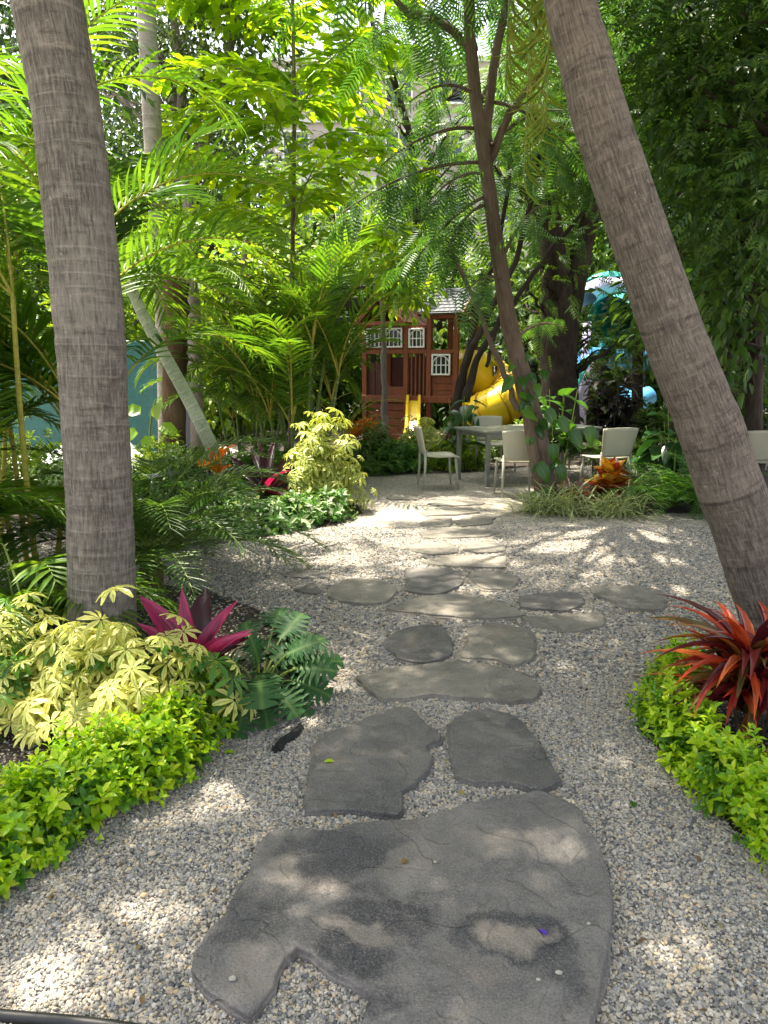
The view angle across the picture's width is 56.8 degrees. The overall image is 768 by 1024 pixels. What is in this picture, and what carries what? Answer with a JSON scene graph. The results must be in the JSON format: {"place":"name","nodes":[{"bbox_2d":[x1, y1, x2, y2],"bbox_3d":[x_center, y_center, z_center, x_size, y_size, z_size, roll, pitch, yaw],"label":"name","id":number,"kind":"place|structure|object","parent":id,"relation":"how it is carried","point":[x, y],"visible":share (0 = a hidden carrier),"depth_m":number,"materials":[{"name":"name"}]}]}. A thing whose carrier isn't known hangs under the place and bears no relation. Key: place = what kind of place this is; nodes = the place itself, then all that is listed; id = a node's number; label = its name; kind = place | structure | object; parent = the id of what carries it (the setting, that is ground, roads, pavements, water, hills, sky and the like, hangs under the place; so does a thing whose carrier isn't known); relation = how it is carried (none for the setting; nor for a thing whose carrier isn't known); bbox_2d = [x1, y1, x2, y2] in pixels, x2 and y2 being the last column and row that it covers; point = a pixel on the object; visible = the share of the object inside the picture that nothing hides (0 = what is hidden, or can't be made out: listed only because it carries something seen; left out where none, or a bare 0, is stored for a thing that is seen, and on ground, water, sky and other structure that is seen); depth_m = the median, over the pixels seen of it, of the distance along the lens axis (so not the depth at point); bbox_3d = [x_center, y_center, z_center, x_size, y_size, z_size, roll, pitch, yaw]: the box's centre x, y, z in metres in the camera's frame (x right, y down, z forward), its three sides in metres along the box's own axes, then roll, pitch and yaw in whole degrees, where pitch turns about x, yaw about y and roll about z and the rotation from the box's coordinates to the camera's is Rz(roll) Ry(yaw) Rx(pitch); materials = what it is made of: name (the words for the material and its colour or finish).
{"place":"outdoors","nodes":[
{"label":"outdoors","id":0,"kind":"place"},
{"bbox_2d":[0,341,157,453],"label":"tiled wall","id":1,"kind":"structure","parent":0,"point":[144,400],"depth_m":12.97,"materials":[{"name":"teal tile"}]},
{"bbox_2d":[7,454,236,499],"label":"terrace","id":2,"kind":"structure","parent":0,"point":[139,487],"depth_m":9.95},
{"bbox_2d":[0,0,168,259],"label":"dark leaf tree","id":3,"kind":"object","parent":2,"relation":"on","point":[5,22],"visible":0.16,"depth_m":7.89,"materials":[{"name":"green plant"}]},
{"bbox_2d":[128,401,178,452],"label":"pothos vine","id":4,"kind":"object","parent":2,"relation":"on","point":[166,428],"visible":0.56,"depth_m":9.13,"materials":[{"name":"green plant"}]},
{"bbox_2d":[100,0,250,455],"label":"slim palm","id":5,"kind":"object","parent":2,"relation":"on","point":[152,122],"visible":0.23,"depth_m":10.19,"materials":[{"name":"grey plant"}]},
{"bbox_2d":[0,526,739,678],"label":"gravel","id":6,"kind":"structure","parent":0,"point":[641,535],"depth_m":5.20,"materials":[{"name":"gravel"}]},
{"bbox_2d":[0,0,248,547],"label":"areca palm","id":7,"kind":"object","parent":6,"relation":"on","point":[13,66],"visible":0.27,"depth_m":5.26,"materials":[{"name":"green plant"}]},
{"bbox_2d":[0,0,741,318],"label":"sky","id":8,"kind":"structure","parent":0,"point":[318,45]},
{"bbox_2d":[0,406,767,1023],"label":"ground","id":9,"kind":"structure","parent":0,"point":[382,512],"depth_m":7.13,"materials":[{"name":"gravel"}]},
{"bbox_2d":[22,216,275,436],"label":"background tree","id":10,"kind":"object","parent":9,"relation":"on","point":[140,332],"visible":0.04,"depth_m":16.14,"materials":[{"name":"green plant"}]},
{"bbox_2d":[0,580,319,786],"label":"soil bed","id":11,"kind":"object","parent":9,"relation":"on","point":[235,614],"visible":0.1,"depth_m":4.16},
{"bbox_2d":[0,729,126,899],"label":"duranta shrub","id":12,"kind":"object","parent":11,"relation":"on","point":[40,818],"visible":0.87,"depth_m":2.23,"materials":[{"name":"green plant"}]},
{"bbox_2d":[9,0,137,675],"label":"palm tree","id":13,"kind":"object","parent":11,"relation":"on","point":[77,207],"visible":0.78,"depth_m":3.05,"materials":[{"name":"grey plant"}]},
{"bbox_2d":[0,538,153,651],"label":"parlour palm","id":14,"kind":"object","parent":11,"relation":"on","point":[31,570],"visible":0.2,"depth_m":3.40,"materials":[{"name":"green plant"}]},
{"bbox_2d":[0,339,166,606],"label":"areca palm","id":15,"kind":"object","parent":11,"relation":"on","point":[13,503],"visible":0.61,"depth_m":4.18,"materials":[{"name":"green plant"}]},
{"bbox_2d":[0,531,179,658],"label":"areca palm","id":16,"kind":"object","parent":11,"relation":"on","point":[56,598],"visible":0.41,"depth_m":3.81,"materials":[{"name":"green plant"}]},
{"bbox_2d":[0,584,255,750],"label":"umbrella shrub","id":17,"kind":"object","parent":11,"relation":"on","point":[42,687],"visible":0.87,"depth_m":2.86,"materials":[{"name":"yellow plant"}]},
{"bbox_2d":[39,655,238,833],"bbox_3d":[-0.868,0.835,2.718,0.492,0.370,0.976,5,12,23],"label":"duranta shrub","id":18,"kind":"object","parent":11,"relation":"on","point":[167,751],"visible":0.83,"depth_m":2.54,"materials":[{"name":"green plant"}]},
{"bbox_2d":[0,129,303,601],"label":"areca palm","id":19,"kind":"object","parent":11,"relation":"on","point":[20,349],"visible":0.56,"depth_m":4.36,"materials":[{"name":"green plant"}]},
{"bbox_2d":[0,434,332,631],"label":"pygmy date palm","id":20,"kind":"object","parent":11,"relation":"on","point":[168,517],"visible":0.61,"depth_m":4.67,"materials":[{"name":"green plant"}]},
{"bbox_2d":[137,588,252,685],"bbox_3d":[-0.872,0.618,3.314,0.540,0.538,0.793,-2,11,-12],"label":"bromeliad","id":21,"kind":"object","parent":11,"relation":"on","point":[197,615],"visible":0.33,"depth_m":3.31,"materials":[{"name":"purple plant"}]},
{"bbox_2d":[218,607,343,739],"bbox_3d":[-0.507,0.760,3.255,0.640,0.475,0.844,0,11,0],"label":"philodendron","id":22,"kind":"object","parent":11,"relation":"on","point":[267,690],"visible":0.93,"depth_m":3.18,"materials":[{"name":"green plant"}]},
{"bbox_2d":[25,14,298,332],"bbox_3d":[-7.461,-8.572,22.668,10.510,12.612,6.903,0,11,0],"label":"background tree","id":23,"kind":"object","parent":9,"relation":"on","point":[131,149],"visible":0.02,"depth_m":21.27,"materials":[{"name":"green plant"}]},
{"bbox_2d":[12,0,333,453],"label":"branchy tree","id":24,"kind":"object","parent":9,"relation":"on","point":[178,40],"visible":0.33,"depth_m":11.88,"materials":[{"name":"green plant"}]},
{"bbox_2d":[4,465,361,544],"bbox_3d":[-2.614,-0.230,8.839,4.771,0.001,5.370,0,11,0],"label":"soil bed","id":25,"kind":"object","parent":9,"relation":"on","point":[324,524],"visible":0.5,"depth_m":7.01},
{"bbox_2d":[0,416,62,501],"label":"garden shrub","id":26,"kind":"object","parent":25,"relation":"on","point":[33,460],"visible":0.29,"depth_m":8.05,"materials":[{"name":"green plant"}]},
{"bbox_2d":[28,429,141,505],"bbox_3d":[-3.391,-0.545,8.091,1.314,0.993,1.438,-6,13,-29],"label":"garden shrub","id":27,"kind":"object","parent":25,"relation":"on","point":[52,479],"visible":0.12,"depth_m":7.78,"materials":[{"name":"green plant"}]},
{"bbox_2d":[7,109,247,246],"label":"kentia palm","id":28,"kind":"object","parent":25,"relation":"on","point":[116,167],"visible":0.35,"depth_m":6.03,"materials":[{"name":"green plant"}]},
{"bbox_2d":[26,229,232,483],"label":"leaning palm","id":29,"kind":"object","parent":25,"relation":"on","point":[193,409],"visible":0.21,"depth_m":8.01,"materials":[{"name":"grey plant"}]},
{"bbox_2d":[132,430,207,495],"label":"garden shrub","id":30,"kind":"object","parent":25,"relation":"on","point":[148,455],"visible":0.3,"depth_m":8.75,"materials":[{"name":"green plant"}]},
{"bbox_2d":[145,438,245,498],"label":"garden shrub","id":31,"kind":"object","parent":25,"relation":"on","point":[177,461],"visible":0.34,"depth_m":8.32,"materials":[{"name":"green plant"}]},
{"bbox_2d":[118,214,288,452],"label":"fibrous palm","id":32,"kind":"object","parent":25,"relation":"on","point":[175,415],"visible":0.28,"depth_m":9.50,"materials":[{"name":"green plant"}]},
{"bbox_2d":[161,444,279,514],"bbox_3d":[-1.763,-0.284,7.765,1.409,0.916,1.218,0,11,0],"label":"bromeliad","id":33,"kind":"object","parent":25,"relation":"on","point":[218,467],"visible":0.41,"depth_m":7.65,"materials":[{"name":"green plant"}]},
{"bbox_2d":[134,316,376,465],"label":"areca palm","id":34,"kind":"object","parent":25,"relation":"on","point":[225,373],"visible":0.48,"depth_m":9.58,"materials":[{"name":"green plant"}]},
{"bbox_2d":[214,436,296,502],"bbox_3d":[-1.278,-0.427,7.837,1.161,0.829,0.984,2,11,11],"label":"bromeliad","id":35,"kind":"object","parent":25,"relation":"on","point":[260,462],"visible":0.53,"depth_m":7.78,"materials":[{"name":"brown plant"}]},
{"bbox_2d":[223,431,301,489],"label":"garden shrub","id":36,"kind":"object","parent":25,"relation":"on","point":[247,459],"visible":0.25,"depth_m":9.17,"materials":[{"name":"green plant"}]},
{"bbox_2d":[194,484,357,537],"bbox_3d":[-0.962,0.000,6.980,1.813,0.435,0.815,-8,14,-35],"label":"syngonium","id":37,"kind":"object","parent":25,"relation":"on","point":[309,512],"visible":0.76,"depth_m":6.86,"materials":[{"name":"green plant"}]},
{"bbox_2d":[151,214,423,462],"bbox_3d":[-1.219,-1.976,9.570,3.622,3.203,3.878,0,11,0],"label":"areca palm","id":38,"kind":"object","parent":25,"relation":"on","point":[318,311],"visible":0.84,"depth_m":9.04,"materials":[{"name":"green plant"}]},
{"bbox_2d":[282,407,377,515],"bbox_3d":[-0.672,-0.542,7.794,0.980,1.212,0.996,-6,13,-28],"label":"umbrella shrub","id":39,"kind":"object","parent":25,"relation":"on","point":[320,465],"visible":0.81,"depth_m":7.59,"materials":[{"name":"yellow plant"}]},
{"bbox_2d":[122,120,317,425],"bbox_3d":[-5.506,-6.000,19.398,8.216,8.644,5.635,0,11,0],"label":"background tree","id":40,"kind":"object","parent":9,"relation":"on","point":[211,246],"visible":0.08,"depth_m":18.44,"materials":[{"name":"green plant"}]},
{"bbox_2d":[140,204,347,444],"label":"background tree","id":41,"kind":"object","parent":9,"relation":"on","point":[247,429],"visible":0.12,"depth_m":15.66,"materials":[{"name":"green plant"}]},
{"bbox_2d":[176,101,370,395],"bbox_3d":[-3.419,-8.639,23.638,7.576,11.812,6.665,0,11,0],"label":"background tree","id":42,"kind":"object","parent":9,"relation":"on","point":[277,160],"visible":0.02,"depth_m":22.83,"materials":[{"name":"green plant"}]},
{"bbox_2d":[213,168,434,429],"bbox_3d":[-1.421,-4.874,18.300,5.286,7.228,4.957,-10,15,-42],"label":"background tree","id":43,"kind":"object","parent":9,"relation":"on","point":[314,225],"visible":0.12,"depth_m":17.89,"materials":[{"name":"green plant"}]},
{"bbox_2d":[251,125,429,419],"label":"background tree","id":44,"kind":"object","parent":9,"relation":"on","point":[363,188],"visible":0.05,"depth_m":20.39,"materials":[{"name":"green plant"}]},
{"bbox_2d":[327,578,396,606],"bbox_3d":[-0.152,0.554,4.902,0.492,0.046,0.617,0,11,0],"label":"stepping stone","id":45,"kind":"object","parent":9,"relation":"on","point":[373,592],"visible":0.95,"depth_m":4.84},
{"bbox_2d":[304,707,443,819],"bbox_3d":[-0.023,0.968,2.795,0.546,0.054,0.802,0,11,0],"label":"stepping stone","id":46,"kind":"object","parent":9,"relation":"on","point":[379,767],"visible":0.96,"depth_m":2.70,"materials":[{"name":"stone"}]},
{"bbox_2d":[0,677,767,1023],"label":"gravel","id":47,"kind":"structure","parent":9,"relation":"on","point":[688,837],"depth_m":2.14,"materials":[{"name":"gravel"}]},
{"bbox_2d":[0,1008,140,1023],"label":"edging bar","id":48,"kind":"object","parent":47,"relation":"on","point":[18,1016],"visible":1,"depth_m":1.65,"materials":[{"name":"black metal"}]},
{"bbox_2d":[192,790,613,1023],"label":"stepping stone","id":49,"kind":"object","parent":9,"relation":"on","point":[454,934],"visible":0.98,"depth_m":1.93,"materials":[{"name":"stone"}]},
{"bbox_2d":[382,624,454,664],"bbox_3d":[0.191,0.742,3.949,0.408,0.047,0.576,0,11,0],"label":"stepping stone","id":50,"kind":"object","parent":9,"relation":"on","point":[421,644],"visible":0.93,"depth_m":3.91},
{"bbox_2d":[299,3,549,426],"bbox_3d":[1.154,-6.671,16.256,6.431,9.771,4.149,0,11,0],"label":"thin tree","id":51,"kind":"object","parent":9,"relation":"on","point":[401,107],"visible":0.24,"depth_m":15.64,"materials":[{"name":"green plant"}]},
{"bbox_2d":[216,435,633,476],"bbox_3d":[0.100,-1.172,13.571,9.400,0.001,6.921,0,11,0],"label":"soil bed","id":52,"kind":"object","parent":9,"relation":"on","point":[576,460],"visible":0.22,"depth_m":12.21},
{"bbox_2d":[142,0,441,459],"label":"fishtail palm","id":53,"kind":"object","parent":52,"relation":"on","point":[254,84],"visible":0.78,"depth_m":10.73,"materials":[{"name":"green plant"}]},
{"bbox_2d":[251,392,407,459],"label":"areca palm","id":54,"kind":"object","parent":52,"relation":"on","point":[348,418],"visible":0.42,"depth_m":10.76,"materials":[{"name":"green plant"}]},
{"bbox_2d":[346,420,406,471],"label":"garden shrub","id":55,"kind":"object","parent":52,"relation":"on","point":[366,445],"visible":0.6,"depth_m":10.82,"materials":[{"name":"green plant"}]},
{"bbox_2d":[350,235,447,442],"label":"thin tree","id":56,"kind":"object","parent":52,"relation":"on","point":[416,303],"visible":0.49,"depth_m":12.44,"materials":[{"name":"green plant"}]},
{"bbox_2d":[366,435,437,473],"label":"garden shrub","id":57,"kind":"object","parent":52,"relation":"on","point":[409,454],"visible":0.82,"depth_m":10.61,"materials":[{"name":"green plant"}]},
{"bbox_2d":[398,415,447,465],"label":"garden shrub","id":58,"kind":"object","parent":52,"relation":"on","point":[434,436],"visible":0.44,"depth_m":11.41,"materials":[{"name":"green plant"}]},
{"bbox_2d":[354,287,521,441],"bbox_3d":[1.235,-3.002,14.658,3.612,3.188,2.593,5,12,24],"label":"playhouse","id":59,"kind":"object","parent":52,"relation":"on","point":[407,375],"visible":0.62,"depth_m":14.58,"materials":[{"name":"brown wood"}]},
{"bbox_2d":[425,435,492,472],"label":"garden shrub","id":60,"kind":"object","parent":52,"relation":"on","point":[469,461],"visible":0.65,"depth_m":10.86,"materials":[{"name":"green plant"}]},
{"bbox_2d":[437,396,486,469],"bbox_3d":[1.192,-1.216,10.923,0.779,1.138,0.773,0,11,0],"label":"elephant ear","id":61,"kind":"object","parent":52,"relation":"on","point":[466,415],"visible":0.7,"depth_m":10.81},
{"bbox_2d":[414,10,645,431],"bbox_3d":[2.356,-4.104,10.887,3.732,6.834,2.950,-3,12,-13],"label":"multi stem tree","id":62,"kind":"object","parent":52,"relation":"on","point":[463,387],"visible":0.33,"depth_m":10.77,"materials":[{"name":"green plant"}]},
{"bbox_2d":[411,0,650,452],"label":"shade tree","id":63,"kind":"object","parent":52,"relation":"on","point":[562,276],"visible":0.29,"depth_m":12.85,"materials":[{"name":"green plant"}]},
{"bbox_2d":[622,397,667,467],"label":"undergrowth shrub","id":64,"kind":"object","parent":52,"relation":"on","point":[655,422],"visible":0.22,"depth_m":11.28,"materials":[{"name":"green plant"}]},
{"bbox_2d":[402,567,463,595],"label":"stepping stone","id":65,"kind":"object","parent":9,"relation":"on","point":[424,581],"visible":0.94,"depth_m":5.11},
{"bbox_2d":[347,214,522,431],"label":"background tree","id":66,"kind":"object","parent":9,"relation":"on","point":[440,336],"visible":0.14,"depth_m":18.53,"materials":[{"name":"green plant"}]},
{"bbox_2d":[412,424,459,489],"bbox_3d":[0.655,-0.727,9.227,0.570,0.814,0.500,-1,11,-7],"label":"garden chair","id":67,"kind":"object","parent":9,"relation":"on","point":[420,440],"visible":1,"depth_m":9.07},
{"bbox_2d":[144,338,741,428],"bbox_3d":[-0.136,-3.157,19.461,20.311,3.946,5.280,0,11,0],"label":"hedge mass","id":68,"kind":"object","parent":9,"relation":"on","point":[647,381],"visible":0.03,"depth_m":18.82,"materials":[{"name":"green plant"}]},
{"bbox_2d":[355,661,541,706],"bbox_3d":[0.303,0.837,3.458,0.897,0.053,0.462,0,11,0],"label":"stepping stone","id":69,"kind":"object","parent":9,"relation":"on","point":[471,682],"visible":0.94,"depth_m":3.41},
{"bbox_2d":[385,594,527,621],"bbox_3d":[0.451,0.620,4.569,0.896,0.046,0.505,0,11,0],"label":"stepping stone","id":70,"kind":"object","parent":9,"relation":"on","point":[463,607],"visible":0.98,"depth_m":4.50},
{"bbox_2d":[418,527,499,538],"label":"stepping stone","id":71,"kind":"object","parent":9,"relation":"on","point":[453,533],"visible":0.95,"depth_m":6.61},
{"bbox_2d":[421,554,507,569],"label":"stepping stone","id":72,"kind":"object","parent":9,"relation":"on","point":[471,561],"visible":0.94,"depth_m":5.62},
{"bbox_2d":[468,570,517,591],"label":"stepping stone","id":73,"kind":"object","parent":9,"relation":"on","point":[490,581],"visible":0.92,"depth_m":5.12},
{"bbox_2d":[454,622,536,668],"bbox_3d":[0.652,0.740,3.963,0.421,0.047,0.620,4,12,18],"label":"stepping stone","id":74,"kind":"object","parent":9,"relation":"on","point":[511,646],"visible":0.94,"depth_m":3.89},
{"bbox_2d":[446,708,562,792],"bbox_3d":[0.454,0.955,2.859,0.409,0.055,0.622,0,11,0],"label":"stepping stone","id":75,"kind":"object","parent":9,"relation":"on","point":[490,747],"visible":0.97,"depth_m":2.78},
{"bbox_2d":[493,430,530,497],"bbox_3d":[1.623,-0.603,8.602,0.500,0.814,0.570,-1,11,-3],"label":"garden chair","id":76,"kind":"object","parent":9,"relation":"on","point":[514,447],"visible":0.63,"depth_m":8.38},
{"bbox_2d":[454,423,602,486],"bbox_3d":[2.020,-0.832,10.009,1.900,0.738,0.860,-5,12,-24],"label":"garden table","id":77,"kind":"object","parent":9,"relation":"on","point":[488,432],"visible":0.5,"depth_m":9.68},
{"bbox_2d":[438,246,631,424],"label":"background tree","id":78,"kind":"object","parent":9,"relation":"on","point":[533,365],"visible":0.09,"depth_m":16.81,"materials":[{"name":"green plant"}]},
{"bbox_2d":[435,164,655,421],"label":"background tree","id":79,"kind":"object","parent":9,"relation":"on","point":[521,278],"visible":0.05,"depth_m":19.80,"materials":[{"name":"green plant"}]},
{"bbox_2d":[517,591,585,613],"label":"stepping stone","id":80,"kind":"object","parent":9,"relation":"on","point":[562,602],"visible":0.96,"depth_m":4.63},
{"bbox_2d":[521,611,604,633],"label":"stepping stone","id":81,"kind":"object","parent":9,"relation":"on","point":[580,623],"visible":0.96,"depth_m":4.27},
{"bbox_2d":[499,2,713,428],"bbox_3d":[4.699,-6.278,14.500,5.365,9.678,5.018,0,11,0],"label":"grove tree","id":82,"kind":"object","parent":9,"relation":"on","point":[634,360],"visible":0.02,"depth_m":15.07,"materials":[{"name":"green plant"}]},
{"bbox_2d":[578,361,647,465],"bbox_3d":[3.576,-1.512,11.101,1.076,1.652,1.094,0,11,0],"label":"burgundy shrub","id":83,"kind":"object","parent":9,"relation":"on","point":[612,410],"visible":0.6,"depth_m":10.95,"materials":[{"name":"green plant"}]},
{"bbox_2d":[549,426,677,475],"bbox_3d":[3.178,-0.803,9.850,1.828,0.794,1.653,5,12,25],"label":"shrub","id":84,"kind":"object","parent":9,"relation":"on","point":[588,448],"visible":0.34,"depth_m":9.55,"materials":[{"name":"green plant"}]},
{"bbox_2d":[577,271,656,425],"bbox_3d":[6.167,-4.096,17.996,4.650,4.034,2.696,-4,12,-18],"label":"water slide","id":85,"kind":"object","parent":9,"relation":"on","point":[649,394],"visible":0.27,"depth_m":17.94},
{"bbox_2d":[477,0,765,473],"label":"grove tree","id":86,"kind":"object","parent":9,"relation":"on","point":[683,251],"visible":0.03,"depth_m":9.99,"materials":[{"name":"green plant"}]},
{"bbox_2d":[589,585,667,612],"bbox_3d":[1.668,0.583,4.747,0.514,0.049,0.523,0,11,0],"label":"stepping stone","id":87,"kind":"object","parent":9,"relation":"on","point":[631,598],"visible":0.94,"depth_m":4.74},
{"bbox_2d":[523,470,767,515],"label":"soil bed","id":88,"kind":"object","parent":9,"relation":"on","point":[683,508],"visible":0.12,"depth_m":7.98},
{"bbox_2d":[249,0,767,502],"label":"flame tree","id":89,"kind":"object","parent":88,"relation":"on","point":[431,20],"visible":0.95,"depth_m":7.48,"materials":[{"name":"green plant"}]},
{"bbox_2d":[501,354,596,502],"bbox_3d":[1.813,-0.861,8.063,1.035,1.821,0.512,-2,11,-8],"label":"climbing vine","id":90,"kind":"object","parent":89,"relation":"attached to","point":[542,469],"visible":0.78,"depth_m":7.91,"materials":[{"name":"green plant"}]},
{"bbox_2d":[487,476,627,523],"bbox_3d":[1.830,-0.116,7.597,1.450,0.499,1.174,-5,12,-22],"label":"spider plant","id":91,"kind":"object","parent":88,"relation":"on","point":[560,506],"visible":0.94,"depth_m":7.54,"materials":[{"name":"green plant"}]},
{"bbox_2d":[579,428,638,486],"bbox_3d":[2.839,-0.677,8.978,0.500,0.814,0.570,-3,12,-17],"label":"garden chair","id":92,"kind":"object","parent":88,"relation":"on","point":[617,443],"visible":0.83,"depth_m":8.74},
{"bbox_2d":[584,455,636,504],"bbox_3d":[2.551,-0.336,7.950,0.641,0.605,0.559,0,11,0],"label":"gold croton","id":93,"kind":"object","parent":88,"relation":"on","point":[610,471],"visible":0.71,"depth_m":7.91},
{"bbox_2d":[550,479,673,522],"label":"spider plant","id":94,"kind":"object","parent":88,"relation":"on","point":[613,508],"visible":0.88,"depth_m":7.48,"materials":[{"name":"green plant"}]},
{"bbox_2d":[602,464,700,516],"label":"fern","id":95,"kind":"object","parent":88,"relation":"on","point":[673,484],"visible":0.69,"depth_m":7.64,"materials":[{"name":"green plant"}]},
{"bbox_2d":[544,0,767,474],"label":"grove tree","id":96,"kind":"object","parent":88,"relation":"on","point":[751,330],"visible":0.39,"depth_m":7.78,"materials":[{"name":"green plant"}]},
{"bbox_2d":[624,411,690,486],"bbox_3d":[3.622,-0.750,8.823,1.086,1.044,0.932,-3,12,-14],"label":"elephant ear","id":97,"kind":"object","parent":88,"relation":"on","point":[644,453],"visible":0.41,"depth_m":8.75},
{"bbox_2d":[547,0,767,320],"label":"grove tree","id":98,"kind":"object","parent":9,"relation":"on","point":[681,29],"visible":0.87,"depth_m":6.43,"materials":[{"name":"green plant"}]},
{"bbox_2d":[589,3,767,394],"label":"grove tree","id":99,"kind":"object","parent":9,"relation":"on","point":[730,353],"visible":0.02,"depth_m":12.84,"materials":[{"name":"green plant"}]},
{"bbox_2d":[635,653,767,858],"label":"soil bed","id":100,"kind":"object","parent":9,"relation":"on","point":[740,717],"visible":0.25,"depth_m":3.03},
{"bbox_2d":[494,0,767,629],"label":"palm tree","id":101,"kind":"object","parent":100,"relation":"on","point":[728,481],"visible":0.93,"depth_m":3.57,"materials":[{"name":"grey plant"}]},
{"bbox_2d":[623,630,767,873],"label":"duranta shrub","id":102,"kind":"object","parent":100,"relation":"on","point":[725,769],"visible":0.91,"depth_m":2.56,"materials":[{"name":"green plant"}]},
{"bbox_2d":[636,594,767,755],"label":"bromeliad","id":103,"kind":"object","parent":100,"relation":"on","point":[738,664],"visible":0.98,"depth_m":2.88,"materials":[{"name":"plant"}]},
{"bbox_2d":[265,57,572,349],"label":"apartment building","id":104,"kind":"structure","parent":0,"point":[317,126],"depth_m":38.66,"materials":[{"name":"paint"}]},
{"bbox_2d":[538,388,587,483],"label":"arrowhead plant","id":105,"kind":"object","parent":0,"point":[561,438],"visible":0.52,"depth_m":9.49,"materials":[{"name":"green plant"}]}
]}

